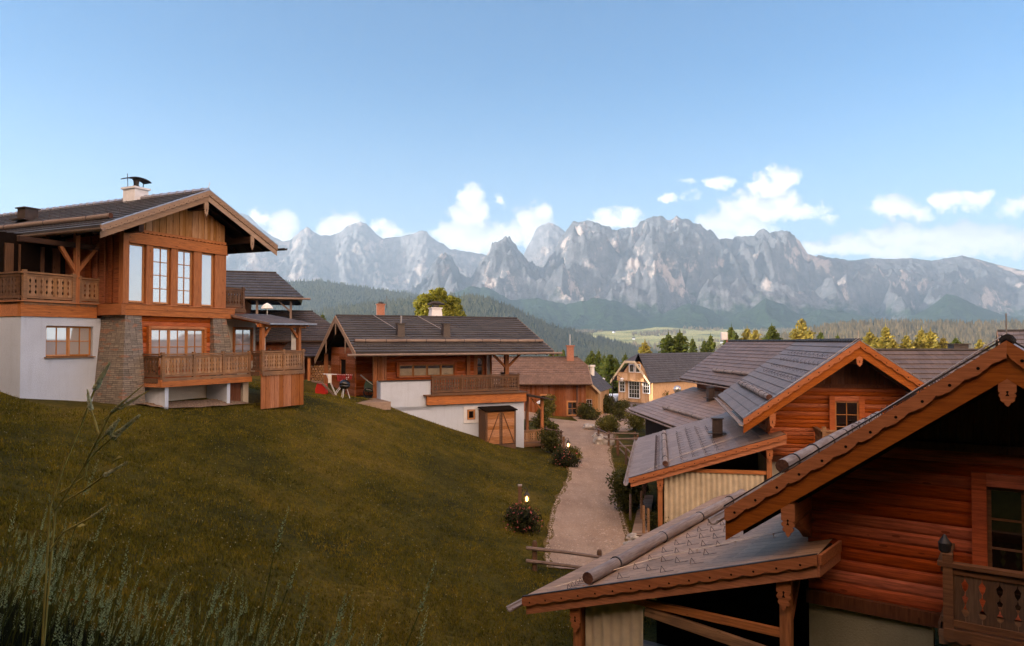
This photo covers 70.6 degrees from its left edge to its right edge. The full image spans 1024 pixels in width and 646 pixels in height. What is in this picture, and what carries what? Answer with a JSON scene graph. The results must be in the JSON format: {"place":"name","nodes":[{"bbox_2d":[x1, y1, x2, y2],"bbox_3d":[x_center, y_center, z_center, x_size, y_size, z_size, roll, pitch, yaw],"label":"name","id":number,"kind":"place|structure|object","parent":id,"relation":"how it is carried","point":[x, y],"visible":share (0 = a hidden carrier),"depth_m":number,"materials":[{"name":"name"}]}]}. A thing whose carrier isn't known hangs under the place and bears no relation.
{"place":"outdoors","nodes":[
{"label":"outdoors","id":0,"kind":"place"},
{"bbox_2d":[251,281,414,310],"bbox_3d":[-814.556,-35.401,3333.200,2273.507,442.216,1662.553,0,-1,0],"label":"hills","id":1,"kind":"structure","parent":0,"point":[350,297],"depth_m":3374.22,"materials":[{"name":"plant"}]},
{"bbox_2d":[251,279,419,311],"bbox_3d":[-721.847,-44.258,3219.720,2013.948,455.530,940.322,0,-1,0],"label":"forest","id":2,"kind":"object","parent":1,"relation":"on","point":[328,287],"visible":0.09,"depth_m":3427.80,"materials":[{"name":"plant"}]},
{"bbox_2d":[226,213,564,291],"bbox_3d":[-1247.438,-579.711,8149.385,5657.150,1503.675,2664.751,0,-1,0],"label":"mountains","id":3,"kind":"structure","parent":0,"point":[361,253],"depth_m":8226.44,"materials":[{"name":"stone"}]},
{"bbox_2d":[0,327,942,645],"bbox_3d":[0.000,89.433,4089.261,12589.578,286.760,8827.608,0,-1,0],"label":"ground","id":4,"kind":"structure","parent":0,"point":[444,481],"depth_m":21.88,"materials":[{"name":"plant"}]},
{"bbox_2d":[0,578,180,645],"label":"bank grass","id":5,"kind":"structure","parent":4,"relation":"on","point":[7,629],"depth_m":5.30,"materials":[{"name":"plant"}]},
{"bbox_2d":[41,362,148,645],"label":"tall weed","id":6,"kind":"object","parent":4,"relation":"on","point":[118,407],"visible":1,"depth_m":3.04,"materials":[{"name":"plant"}]},
{"bbox_2d":[0,173,316,408],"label":"timber villa","id":7,"kind":"object","parent":4,"relation":"on","point":[133,289],"visible":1,"depth_m":27.81,"materials":[{"name":"wood"}]},
{"bbox_2d":[44,326,95,357],"bbox_3d":[-16.204,0.697,26.478,0.270,1.148,1.860,-1,-2,26],"label":"window","id":8,"kind":"structure","parent":7,"relation":"in","point":[73,341],"depth_m":26.52,"materials":[{"name":"brown wood"}]},
{"bbox_2d":[129,243,143,302],"bbox_3d":[-14.311,-1.889,27.493,0.045,2.226,0.694,-1,-2,26],"label":"window","id":9,"kind":"structure","parent":7,"relation":"in","point":[136,251],"depth_m":27.53,"materials":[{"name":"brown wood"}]},
{"bbox_2d":[153,247,168,303],"bbox_3d":[-13.849,-1.865,28.457,0.045,2.226,0.774,-1,-2,26],"label":"window","id":10,"kind":"structure","parent":7,"relation":"in","point":[161,255],"depth_m":28.48,"materials":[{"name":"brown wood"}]},
{"bbox_2d":[146,326,206,366],"bbox_3d":[-13.457,0.937,29.132,0.160,1.600,2.740,-1,-2,26],"label":"window","id":11,"kind":"structure","parent":7,"relation":"in","point":[167,339],"depth_m":29.06,"materials":[{"name":"brown wood"}]},
{"bbox_2d":[178,250,191,305],"bbox_3d":[-13.369,-1.840,29.458,0.045,2.226,0.734,-1,-2,26],"label":"window","id":12,"kind":"structure","parent":7,"relation":"in","point":[184,257],"depth_m":29.50,"materials":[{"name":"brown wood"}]},
{"bbox_2d":[202,253,212,306],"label":"window","id":13,"kind":"structure","parent":7,"relation":"in","point":[207,259],"depth_m":30.54,"materials":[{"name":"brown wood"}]},
{"bbox_2d":[230,382,240,400],"bbox_3d":[-11.807,2.962,30.593,0.050,0.905,0.830,-1,-2,26],"label":"cellar door","id":14,"kind":"structure","parent":7,"relation":"in","point":[235,388],"depth_m":30.69,"materials":[{"name":"wood"}]},
{"bbox_2d":[232,327,252,360],"bbox_3d":[-12.181,0.958,32.758,0.130,1.540,1.140,-1,-2,26],"label":"window","id":15,"kind":"structure","parent":7,"relation":"in","point":[242,336],"depth_m":32.76,"materials":[{"name":"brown wood"}]},
{"bbox_2d":[135,399,248,407],"bbox_3d":[-12.660,3.182,28.786,1.112,0.354,5.174,-1,-2,33],"label":"gravel margin","id":16,"kind":"object","parent":4,"relation":"on","point":[202,403],"visible":0.88,"depth_m":28.86,"materials":[{"name":"gravel"}]},
{"bbox_2d":[0,495,419,645],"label":"weed stems","id":17,"kind":"object","parent":4,"relation":"on","point":[51,608],"visible":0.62,"depth_m":4.30,"materials":[{"name":"plant"}]},
{"bbox_2d":[32,587,175,635],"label":"orange blossoms","id":18,"kind":"object","parent":17,"relation":"attached to","point":[139,589],"visible":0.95,"depth_m":2.72,"materials":[{"name":"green plant"}]},
{"bbox_2d":[0,460,450,645],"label":"weed flower spikes","id":19,"kind":"object","parent":4,"relation":"on","point":[101,603],"visible":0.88,"depth_m":3.96,"materials":[{"name":"plant"}]},
{"bbox_2d":[226,270,310,324],"bbox_3d":[-25.441,-0.762,57.198,18.000,6.978,12.251,0,-1,-17],"label":"chalet","id":20,"kind":"object","parent":4,"relation":"on","point":[265,287],"visible":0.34,"depth_m":55.64,"materials":[{"name":"tile"}]},
{"bbox_2d":[250,310,330,380],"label":"boarded house","id":21,"kind":"structure","parent":4,"relation":"on","point":[312,337],"depth_m":58.11,"materials":[{"name":"wood"}]},
{"bbox_2d":[310,365,330,381],"bbox_3d":[-14.610,3.937,56.143,1.961,1.325,0.650,0,-1,-12],"label":"log pile","id":22,"kind":"object","parent":4,"relation":"on","point":[318,376],"visible":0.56,"depth_m":55.77,"materials":[{"name":"wood"}]},
{"bbox_2d":[311,380,334,394],"bbox_3d":[-10.897,3.848,42.297,1.645,0.995,0.425,0,-1,15],"label":"sledge","id":23,"kind":"object","parent":4,"relation":"on","point":[322,388],"visible":0.85,"depth_m":42.25,"materials":[{"name":"red plastic"}]},
{"bbox_2d":[4,395,643,645],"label":"lawn flowers","id":24,"kind":"object","parent":4,"relation":"on","point":[246,539],"visible":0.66,"depth_m":17.24,"materials":[{"name":"plant"}]},
{"bbox_2d":[324,374,351,394],"bbox_3d":[-10.470,3.687,43.452,1.709,1.295,0.642,1,-2,-20],"label":"drying rack","id":25,"kind":"object","parent":4,"relation":"on","point":[340,377],"visible":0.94,"depth_m":43.20,"materials":[{"name":"white paint"}]},
{"bbox_2d":[339,379,349,397],"bbox_3d":[-9.471,3.709,40.917,0.630,1.126,0.627,0,-1,0],"label":"kettle grill","id":26,"kind":"object","parent":4,"relation":"on","point":[344,384],"visible":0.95,"depth_m":40.72,"materials":[{"name":"black metal"}]},
{"bbox_2d":[360,375,372,397],"bbox_3d":[-8.553,3.844,44.126,1.376,1.380,0.895,0,-1,-10],"label":"bike trailer","id":27,"kind":"object","parent":4,"relation":"on","point":[368,386],"visible":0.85,"depth_m":43.76,"materials":[{"name":"green fabric"}]},
{"bbox_2d":[376,296,413,315],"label":"ridge house","id":28,"kind":"structure","parent":4,"relation":"on","point":[380,308],"depth_m":84.48,"materials":[{"name":"brick"}]},
{"bbox_2d":[314,301,561,448],"bbox_3d":[-5.737,3.952,48.902,14.556,10.939,13.927,1,-2,-26],"label":"wide chalet","id":29,"kind":"object","parent":4,"relation":"on","point":[434,365],"visible":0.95,"depth_m":45.56,"materials":[{"name":"tile"}]},
{"bbox_2d":[341,359,345,391],"bbox_3d":[-10.948,3.459,47.400,0.050,2.250,2.100,1,-2,-26],"label":"dark doorway","id":30,"kind":"structure","parent":29,"relation":"in","point":[343,362],"depth_m":47.70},
{"bbox_2d":[396,362,456,377],"bbox_3d":[-5.367,2.941,45.696,3.990,0.960,0.140,1,-2,-26],"label":"window","id":31,"kind":"structure","parent":29,"relation":"in","point":[403,369],"depth_m":45.64,"materials":[{"name":"brown wood"}]},
{"bbox_2d":[463,406,478,422],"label":"window","id":32,"kind":"structure","parent":29,"relation":"in","point":[468,414],"depth_m":45.39,"materials":[{"name":"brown wood"}]},
{"bbox_2d":[477,356,483,374],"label":"window","id":33,"kind":"structure","parent":29,"relation":"in","point":[480,364],"depth_m":48.33,"materials":[{"name":"brown wood"}]},
{"bbox_2d":[485,355,491,374],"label":"window","id":34,"kind":"structure","parent":29,"relation":"in","point":[488,358],"depth_m":48.58,"materials":[{"name":"brown wood"}]},
{"bbox_2d":[413,287,466,315],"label":"sycamore","id":35,"kind":"object","parent":4,"relation":"on","point":[451,307],"visible":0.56,"depth_m":83.84,"materials":[{"name":"green plant"}]},
{"bbox_2d":[478,405,517,448],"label":"tool shed","id":36,"kind":"structure","parent":4,"relation":"on","point":[497,425],"depth_m":45.12,"materials":[{"name":"brown wood"}]},
{"bbox_2d":[486,412,500,443],"bbox_3d":[-1.146,6.525,44.839,0.980,1.972,0.090,1,-2,-26],"label":"shed door","id":37,"kind":"structure","parent":36,"relation":"in","point":[495,417],"depth_m":44.85,"materials":[{"name":"brown wood"}]},
{"bbox_2d":[501,411,515,443],"bbox_3d":[-0.223,6.536,45.285,0.980,1.972,0.090,1,-2,-26],"label":"shed door","id":38,"kind":"structure","parent":36,"relation":"in","point":[508,433],"depth_m":45.28,"materials":[{"name":"brown wood"}]},
{"bbox_2d":[502,503,531,522],"bbox_3d":[0.264,7.436,27.911,1.279,1.050,1.096,0,-1,0],"label":"rose bush","id":39,"kind":"object","parent":4,"relation":"on","point":[508,513],"visible":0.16,"depth_m":27.86,"materials":[{"name":"green plant"}]},
{"bbox_2d":[518,484,529,504],"bbox_3d":[0.466,7.172,28.099,0.480,1.770,0.225,0,-1,0],"label":"lantern post","id":40,"kind":"object","parent":4,"relation":"on","point":[520,490],"visible":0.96,"depth_m":28.05,"materials":[{"name":"wood"}]},
{"bbox_2d":[506,503,544,535],"bbox_3d":[0.479,7.412,27.135,1.490,1.396,1.665,0,-1,0],"label":"rose bush","id":41,"kind":"object","parent":4,"relation":"on","point":[526,521],"visible":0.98,"depth_m":26.81,"materials":[{"name":"green plant"}]},
{"bbox_2d":[529,407,551,430],"bbox_3d":[2.145,7.500,54.853,1.885,2.399,1.571,0,-1,0],"label":"shrub","id":42,"kind":"object","parent":4,"relation":"on","point":[537,420],"visible":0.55,"depth_m":54.60,"materials":[{"name":"green plant"}]},
{"bbox_2d":[492,345,592,416],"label":"long house","id":43,"kind":"structure","parent":4,"relation":"on","point":[566,380],"depth_m":70.72,"materials":[{"name":"tile"}]},
{"bbox_2d":[566,401,576,415],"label":"window","id":44,"kind":"structure","parent":43,"relation":"in","point":[570,405],"depth_m":70.33,"materials":[{"name":"brown wood"}]},
{"bbox_2d":[537,394,556,418],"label":"shrub","id":45,"kind":"object","parent":4,"relation":"on","point":[550,404],"visible":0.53,"depth_m":63.03,"materials":[{"name":"green plant"}]},
{"bbox_2d":[537,427,561,452],"bbox_3d":[2.459,7.590,46.315,1.877,1.968,2.083,0,-1,0],"label":"shrub","id":46,"kind":"object","parent":4,"relation":"on","point":[549,439],"visible":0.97,"depth_m":46.05,"materials":[{"name":"green plant"}]},
{"bbox_2d":[545,421,559,432],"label":"shrub","id":47,"kind":"object","parent":4,"relation":"on","point":[553,425],"visible":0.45,"depth_m":52.53,"materials":[{"name":"green plant"}]},
{"bbox_2d":[526,540,601,570],"bbox_3d":[1.720,7.607,22.846,2.587,1.266,0.240,0,-1,16],"label":"rail fence","id":48,"kind":"object","parent":4,"relation":"on","point":[534,548],"visible":0.68,"depth_m":22.88,"materials":[{"name":"wood"}]},
{"bbox_2d":[548,444,580,467],"bbox_3d":[3.002,7.785,41.380,1.986,1.624,1.696,0,-1,0],"label":"rose bush","id":49,"kind":"object","parent":4,"relation":"on","point":[563,458],"visible":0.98,"depth_m":41.13,"materials":[{"name":"green plant"}]},
{"bbox_2d":[567,445,582,460],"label":"shrub","id":50,"kind":"object","parent":4,"relation":"on","point":[573,450],"visible":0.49,"depth_m":43.43,"materials":[{"name":"green plant"}]},
{"bbox_2d":[543,431,629,569],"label":"path verge","id":51,"kind":"structure","parent":4,"relation":"on","point":[558,502],"depth_m":30.68,"materials":[{"name":"stone"}]},
{"bbox_2d":[545,434,630,566],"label":"pebbles","id":52,"kind":"object","parent":51,"relation":"on","point":[625,527],"visible":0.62,"depth_m":30.30,"materials":[{"name":"gravel"}]},
{"bbox_2d":[582,423,596,429],"bbox_3d":[6.494,8.834,60.751,1.095,0.798,1.092,-1,-2,41],"label":"boulder","id":53,"kind":"object","parent":4,"relation":"on","point":[587,426],"visible":0.77,"depth_m":60.42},
{"bbox_2d":[587,351,598,371],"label":"spruce","id":54,"kind":"object","parent":4,"relation":"on","point":[592,359],"visible":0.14,"depth_m":111.59,"materials":[{"name":"green plant"}]},
{"bbox_2d":[586,365,612,413],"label":"annex house","id":55,"kind":"structure","parent":4,"relation":"on","point":[597,391],"depth_m":73.21,"materials":[{"name":"wood"}]},
{"bbox_2d":[593,435,614,444],"bbox_3d":[6.623,8.604,52.243,1.559,1.014,1.193,0,-2,19],"label":"boulder","id":56,"kind":"object","parent":4,"relation":"on","point":[601,440],"visible":0.61,"depth_m":51.82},
{"bbox_2d":[571,412,644,431],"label":"gravel yard","id":57,"kind":"structure","parent":4,"relation":"on","point":[623,426],"depth_m":66.61,"materials":[{"name":"gravel"}]},
{"bbox_2d":[575,400,601,419],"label":"shrub","id":58,"kind":"object","parent":57,"relation":"on","point":[584,411],"visible":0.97,"depth_m":67.91,"materials":[{"name":"green plant"}]},
{"bbox_2d":[603,394,615,413],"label":"shrub","id":59,"kind":"object","parent":57,"relation":"on","point":[607,403],"visible":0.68,"depth_m":74.86,"materials":[{"name":"green plant"}]},
{"bbox_2d":[610,400,627,420],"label":"shrub","id":60,"kind":"object","parent":57,"relation":"on","point":[619,410],"visible":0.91,"depth_m":68.14,"materials":[{"name":"green plant"}]},
{"bbox_2d":[597,354,619,393],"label":"spruce","id":61,"kind":"object","parent":4,"relation":"on","point":[610,366],"visible":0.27,"depth_m":99.42,"materials":[{"name":"green plant"}]},
{"bbox_2d":[595,413,621,432],"bbox_3d":[7.903,8.393,59.599,2.293,2.068,2.406,0,-1,0],"label":"shrub","id":62,"kind":"object","parent":4,"relation":"on","point":[607,423],"visible":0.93,"depth_m":59.21,"materials":[{"name":"green plant"}]},
{"bbox_2d":[596,427,638,445],"bbox_3d":[7.356,8.343,52.679,2.446,1.380,3.558,0,-1,-15],"label":"rail fence","id":63,"kind":"object","parent":4,"relation":"on","point":[608,433],"visible":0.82,"depth_m":51.12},
{"bbox_2d":[617,440,630,464],"bbox_3d":[6.955,8.207,43.972,0.242,1.240,7.526,0,-1,1],"label":"rail fence","id":64,"kind":"object","parent":4,"relation":"on","point":[624,453],"visible":0.58,"depth_m":45.01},
{"bbox_2d":[606,467,643,511],"bbox_3d":[4.941,7.352,31.771,1.822,2.071,1.864,0,-1,0],"label":"shrub","id":65,"kind":"object","parent":4,"relation":"on","point":[622,492],"visible":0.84,"depth_m":31.34,"materials":[{"name":"green plant"}]},
{"bbox_2d":[614,435,638,452],"bbox_3d":[7.798,8.256,48.743,1.988,1.351,0.239,0,-1,-15],"label":"rail fence","id":66,"kind":"object","parent":4,"relation":"on","point":[616,438],"visible":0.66,"depth_m":48.54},
{"bbox_2d":[629,494,631,519],"bbox_3d":[4.955,7.758,30.255,0.111,1.200,0.111,0,-1,11],"label":"post","id":67,"kind":"object","parent":4,"relation":"on","point":[630,506],"visible":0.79,"depth_m":30.22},
{"bbox_2d":[623,413,644,431],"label":"shrub","id":68,"kind":"object","parent":4,"relation":"on","point":[636,423],"visible":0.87,"depth_m":60.33,"materials":[{"name":"green plant"}]},
{"bbox_2d":[632,495,652,536],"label":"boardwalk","id":69,"kind":"structure","parent":4,"relation":"on","point":[647,503],"depth_m":29.72,"materials":[{"name":"wood"}]},
{"bbox_2d":[642,505,644,532],"bbox_3d":[5.013,7.615,27.544,0.111,1.350,0.111,1,-2,-34],"label":"post","id":70,"kind":"object","parent":4,"relation":"on","point":[643,518],"visible":0.79,"depth_m":27.51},
{"bbox_2d":[638,340,651,352],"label":"larch","id":71,"kind":"object","parent":4,"relation":"on","point":[644,348],"visible":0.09,"depth_m":119.61,"materials":[{"name":"yellow plant"}]},
{"bbox_2d":[645,504,668,530],"bbox_3d":[5.848,7.799,28.270,1.440,1.347,1.331,0,-1,0],"label":"shrub","id":72,"kind":"object","parent":4,"relation":"on","point":[653,515],"visible":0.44,"depth_m":28.29,"materials":[{"name":"green plant"}]},
{"bbox_2d":[609,352,712,407],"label":"inn","id":73,"kind":"structure","parent":4,"relation":"on","point":[647,377],"depth_m":90.68,"materials":[{"name":"tile"}]},
{"bbox_2d":[619,380,625,391],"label":"window","id":74,"kind":"structure","parent":73,"relation":"in","point":[622,387],"depth_m":91.77,"materials":[{"name":"white paint"}]},
{"bbox_2d":[628,381,639,398],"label":"window","id":75,"kind":"structure","parent":73,"relation":"in","point":[633,386],"depth_m":90.26,"materials":[{"name":"white paint"}]},
{"bbox_2d":[642,382,650,393],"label":"window","id":76,"kind":"structure","parent":73,"relation":"in","point":[645,386],"depth_m":88.79,"materials":[{"name":"white paint"}]},
{"bbox_2d":[656,331,681,352],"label":"spruce","id":77,"kind":"object","parent":4,"relation":"on","point":[667,344],"visible":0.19,"depth_m":117.41,"materials":[{"name":"green plant"}]},
{"bbox_2d":[671,330,691,352],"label":"spruce","id":78,"kind":"object","parent":4,"relation":"on","point":[681,343],"visible":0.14,"depth_m":117.38,"materials":[{"name":"green plant"}]},
{"bbox_2d":[572,325,792,350],"bbox_3d":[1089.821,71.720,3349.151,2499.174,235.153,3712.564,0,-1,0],"label":"valley woods","id":79,"kind":"object","parent":4,"relation":"on","point":[675,331],"visible":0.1,"depth_m":3494.98,"materials":[{"name":"plant"}]},
{"bbox_2d":[688,337,697,352],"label":"spruce","id":80,"kind":"object","parent":4,"relation":"on","point":[692,347],"visible":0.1,"depth_m":121.80,"materials":[{"name":"green plant"}]},
{"bbox_2d":[703,333,716,351],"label":"spruce","id":81,"kind":"object","parent":4,"relation":"on","point":[710,345],"visible":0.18,"depth_m":117.67,"materials":[{"name":"green plant"}]},
{"bbox_2d":[625,334,828,434],"bbox_3d":[15.904,5.102,50.097,12.675,8.500,15.780,0,-1,-5],"label":"timber chalet","id":82,"kind":"object","parent":4,"relation":"on","point":[721,369],"visible":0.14,"depth_m":51.29,"materials":[{"name":"tile"}]},
{"bbox_2d":[722,324,738,344],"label":"spruce","id":83,"kind":"object","parent":4,"relation":"on","point":[731,335],"visible":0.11,"depth_m":127.75,"materials":[{"name":"green plant"}]},
{"bbox_2d":[739,329,751,339],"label":"larch","id":84,"kind":"object","parent":4,"relation":"on","point":[746,334],"visible":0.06,"depth_m":127.72,"materials":[{"name":"yellow plant"}]},
{"bbox_2d":[749,330,761,339],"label":"larch","id":85,"kind":"object","parent":4,"relation":"on","point":[755,335],"visible":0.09,"depth_m":125.72,"materials":[{"name":"yellow plant"}]},
{"bbox_2d":[506,313,1023,645],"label":"timber chalet","id":86,"kind":"object","parent":4,"relation":"on","point":[901,524],"visible":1,"depth_m":12.27,"materials":[{"name":"wood"}]},
{"bbox_2d":[971,471,1023,620],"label":"balcony door","id":87,"kind":"structure","parent":86,"relation":"in","point":[997,499],"depth_m":11.42,"materials":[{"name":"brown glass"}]},
{"bbox_2d":[761,323,782,339],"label":"spruce","id":88,"kind":"object","parent":4,"relation":"on","point":[771,333],"visible":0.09,"depth_m":119.61,"materials":[{"name":"green plant"}]},
{"bbox_2d":[623,330,929,526],"bbox_3d":[11.745,4.569,32.752,12.675,8.300,12.780,0,-1,11],"label":"timber chalet","id":89,"kind":"object","parent":4,"relation":"on","point":[798,395],"visible":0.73,"depth_m":27.90,"materials":[{"name":"tile"}]},
{"bbox_2d":[829,396,864,429],"bbox_3d":[12.804,3.896,27.648,1.260,2.210,0.160,0,-1,11],"label":"window","id":90,"kind":"structure","parent":89,"relation":"in","point":[844,411],"depth_m":27.69,"materials":[{"name":"brown wood"}]},
{"bbox_2d":[788,324,804,339],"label":"larch","id":91,"kind":"object","parent":4,"relation":"on","point":[796,333],"visible":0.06,"depth_m":127.60,"materials":[{"name":"yellow plant"}]},
{"bbox_2d":[795,315,807,337],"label":"larch","id":92,"kind":"object","parent":4,"relation":"on","point":[801,325],"visible":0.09,"depth_m":129.74,"materials":[{"name":"yellow plant"}]},
{"bbox_2d":[803,328,816,338],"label":"larch","id":93,"kind":"object","parent":4,"relation":"on","point":[808,334],"visible":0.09,"depth_m":125.74,"materials":[{"name":"yellow plant"}]},
{"bbox_2d":[862,327,877,345],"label":"larch","id":94,"kind":"object","parent":4,"relation":"on","point":[868,337],"visible":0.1,"depth_m":104.78,"materials":[{"name":"yellow plant"}]},
{"bbox_2d":[872,325,898,347],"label":"larch","id":95,"kind":"object","parent":4,"relation":"on","point":[883,341],"visible":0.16,"depth_m":99.80,"materials":[{"name":"yellow plant"}]},
{"bbox_2d":[886,335,899,347],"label":"larch","id":96,"kind":"object","parent":4,"relation":"on","point":[893,343],"visible":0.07,"depth_m":97.80,"materials":[{"name":"yellow plant"}]},
{"bbox_2d":[899,332,914,347],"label":"larch","id":97,"kind":"object","parent":4,"relation":"on","point":[906,341],"visible":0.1,"depth_m":97.74,"materials":[{"name":"yellow plant"}]},
{"bbox_2d":[914,325,925,346],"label":"larch","id":98,"kind":"object","parent":4,"relation":"on","point":[920,336],"visible":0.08,"depth_m":99.83,"materials":[{"name":"yellow plant"}]},
{"bbox_2d":[915,327,943,347],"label":"larch","id":99,"kind":"object","parent":4,"relation":"on","point":[930,337],"visible":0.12,"depth_m":97.68,"materials":[{"name":"yellow plant"}]},
{"bbox_2d":[873,344,990,384],"bbox_3d":[23.892,5.293,42.108,11.600,8.520,10.859,0,-1,6],"label":"ridge chalet","id":100,"kind":"object","parent":4,"relation":"on","point":[925,364],"visible":0.12,"depth_m":41.36,"materials":[{"name":"tile"}]},
{"bbox_2d":[974,339,985,348],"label":"larch","id":101,"kind":"object","parent":4,"relation":"on","point":[979,344],"visible":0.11,"depth_m":95.85,"materials":[{"name":"yellow plant"}]},
{"bbox_2d":[995,329,1023,346],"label":"corner chalet","id":102,"kind":"object","parent":4,"relation":"on","point":[1018,334],"visible":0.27,"depth_m":47.54,"materials":[{"name":"tile"}]},
{"bbox_2d":[322,296,629,363],"bbox_3d":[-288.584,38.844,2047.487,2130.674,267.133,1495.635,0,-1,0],"label":"hills","id":103,"kind":"structure","parent":0,"point":[408,302],"depth_m":2151.39,"materials":[{"name":"plant"}]},
{"bbox_2d":[311,292,657,364],"bbox_3d":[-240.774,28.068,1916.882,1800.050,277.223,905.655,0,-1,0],"label":"forest","id":104,"kind":"object","parent":103,"relation":"on","point":[582,352],"visible":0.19,"depth_m":2140.52,"materials":[{"name":"plant"}]},
{"bbox_2d":[0,0,1023,269],"label":"sky","id":105,"kind":"structure","parent":0,"point":[854,129],"materials":[{"name":"blue"}]},
{"bbox_2d":[549,418,625,568],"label":"path","id":106,"kind":"structure","parent":0,"point":[571,428],"depth_m":31.79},
{"bbox_2d":[405,216,1023,320],"bbox_3d":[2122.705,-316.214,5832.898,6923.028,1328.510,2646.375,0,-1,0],"label":"mountains","id":107,"kind":"structure","parent":0,"point":[652,266],"depth_m":5523.99,"materials":[{"name":"stone"}]},
{"bbox_2d":[447,286,1021,329],"bbox_3d":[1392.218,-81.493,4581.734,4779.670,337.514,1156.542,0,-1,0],"label":"mountains","id":108,"kind":"structure","parent":0,"point":[605,314],"depth_m":4416.17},
{"bbox_2d":[823,323,1007,343],"bbox_3d":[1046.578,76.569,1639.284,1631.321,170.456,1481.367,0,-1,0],"label":"hills","id":109,"kind":"structure","parent":0,"point":[917,330],"depth_m":1765.94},
{"bbox_2d":[697,317,1023,351],"bbox_3d":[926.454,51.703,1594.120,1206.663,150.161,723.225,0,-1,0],"label":"forest","id":110,"kind":"object","parent":109,"relation":"on","point":[985,331],"visible":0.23,"depth_m":1750.24,"materials":[{"name":"plant"}]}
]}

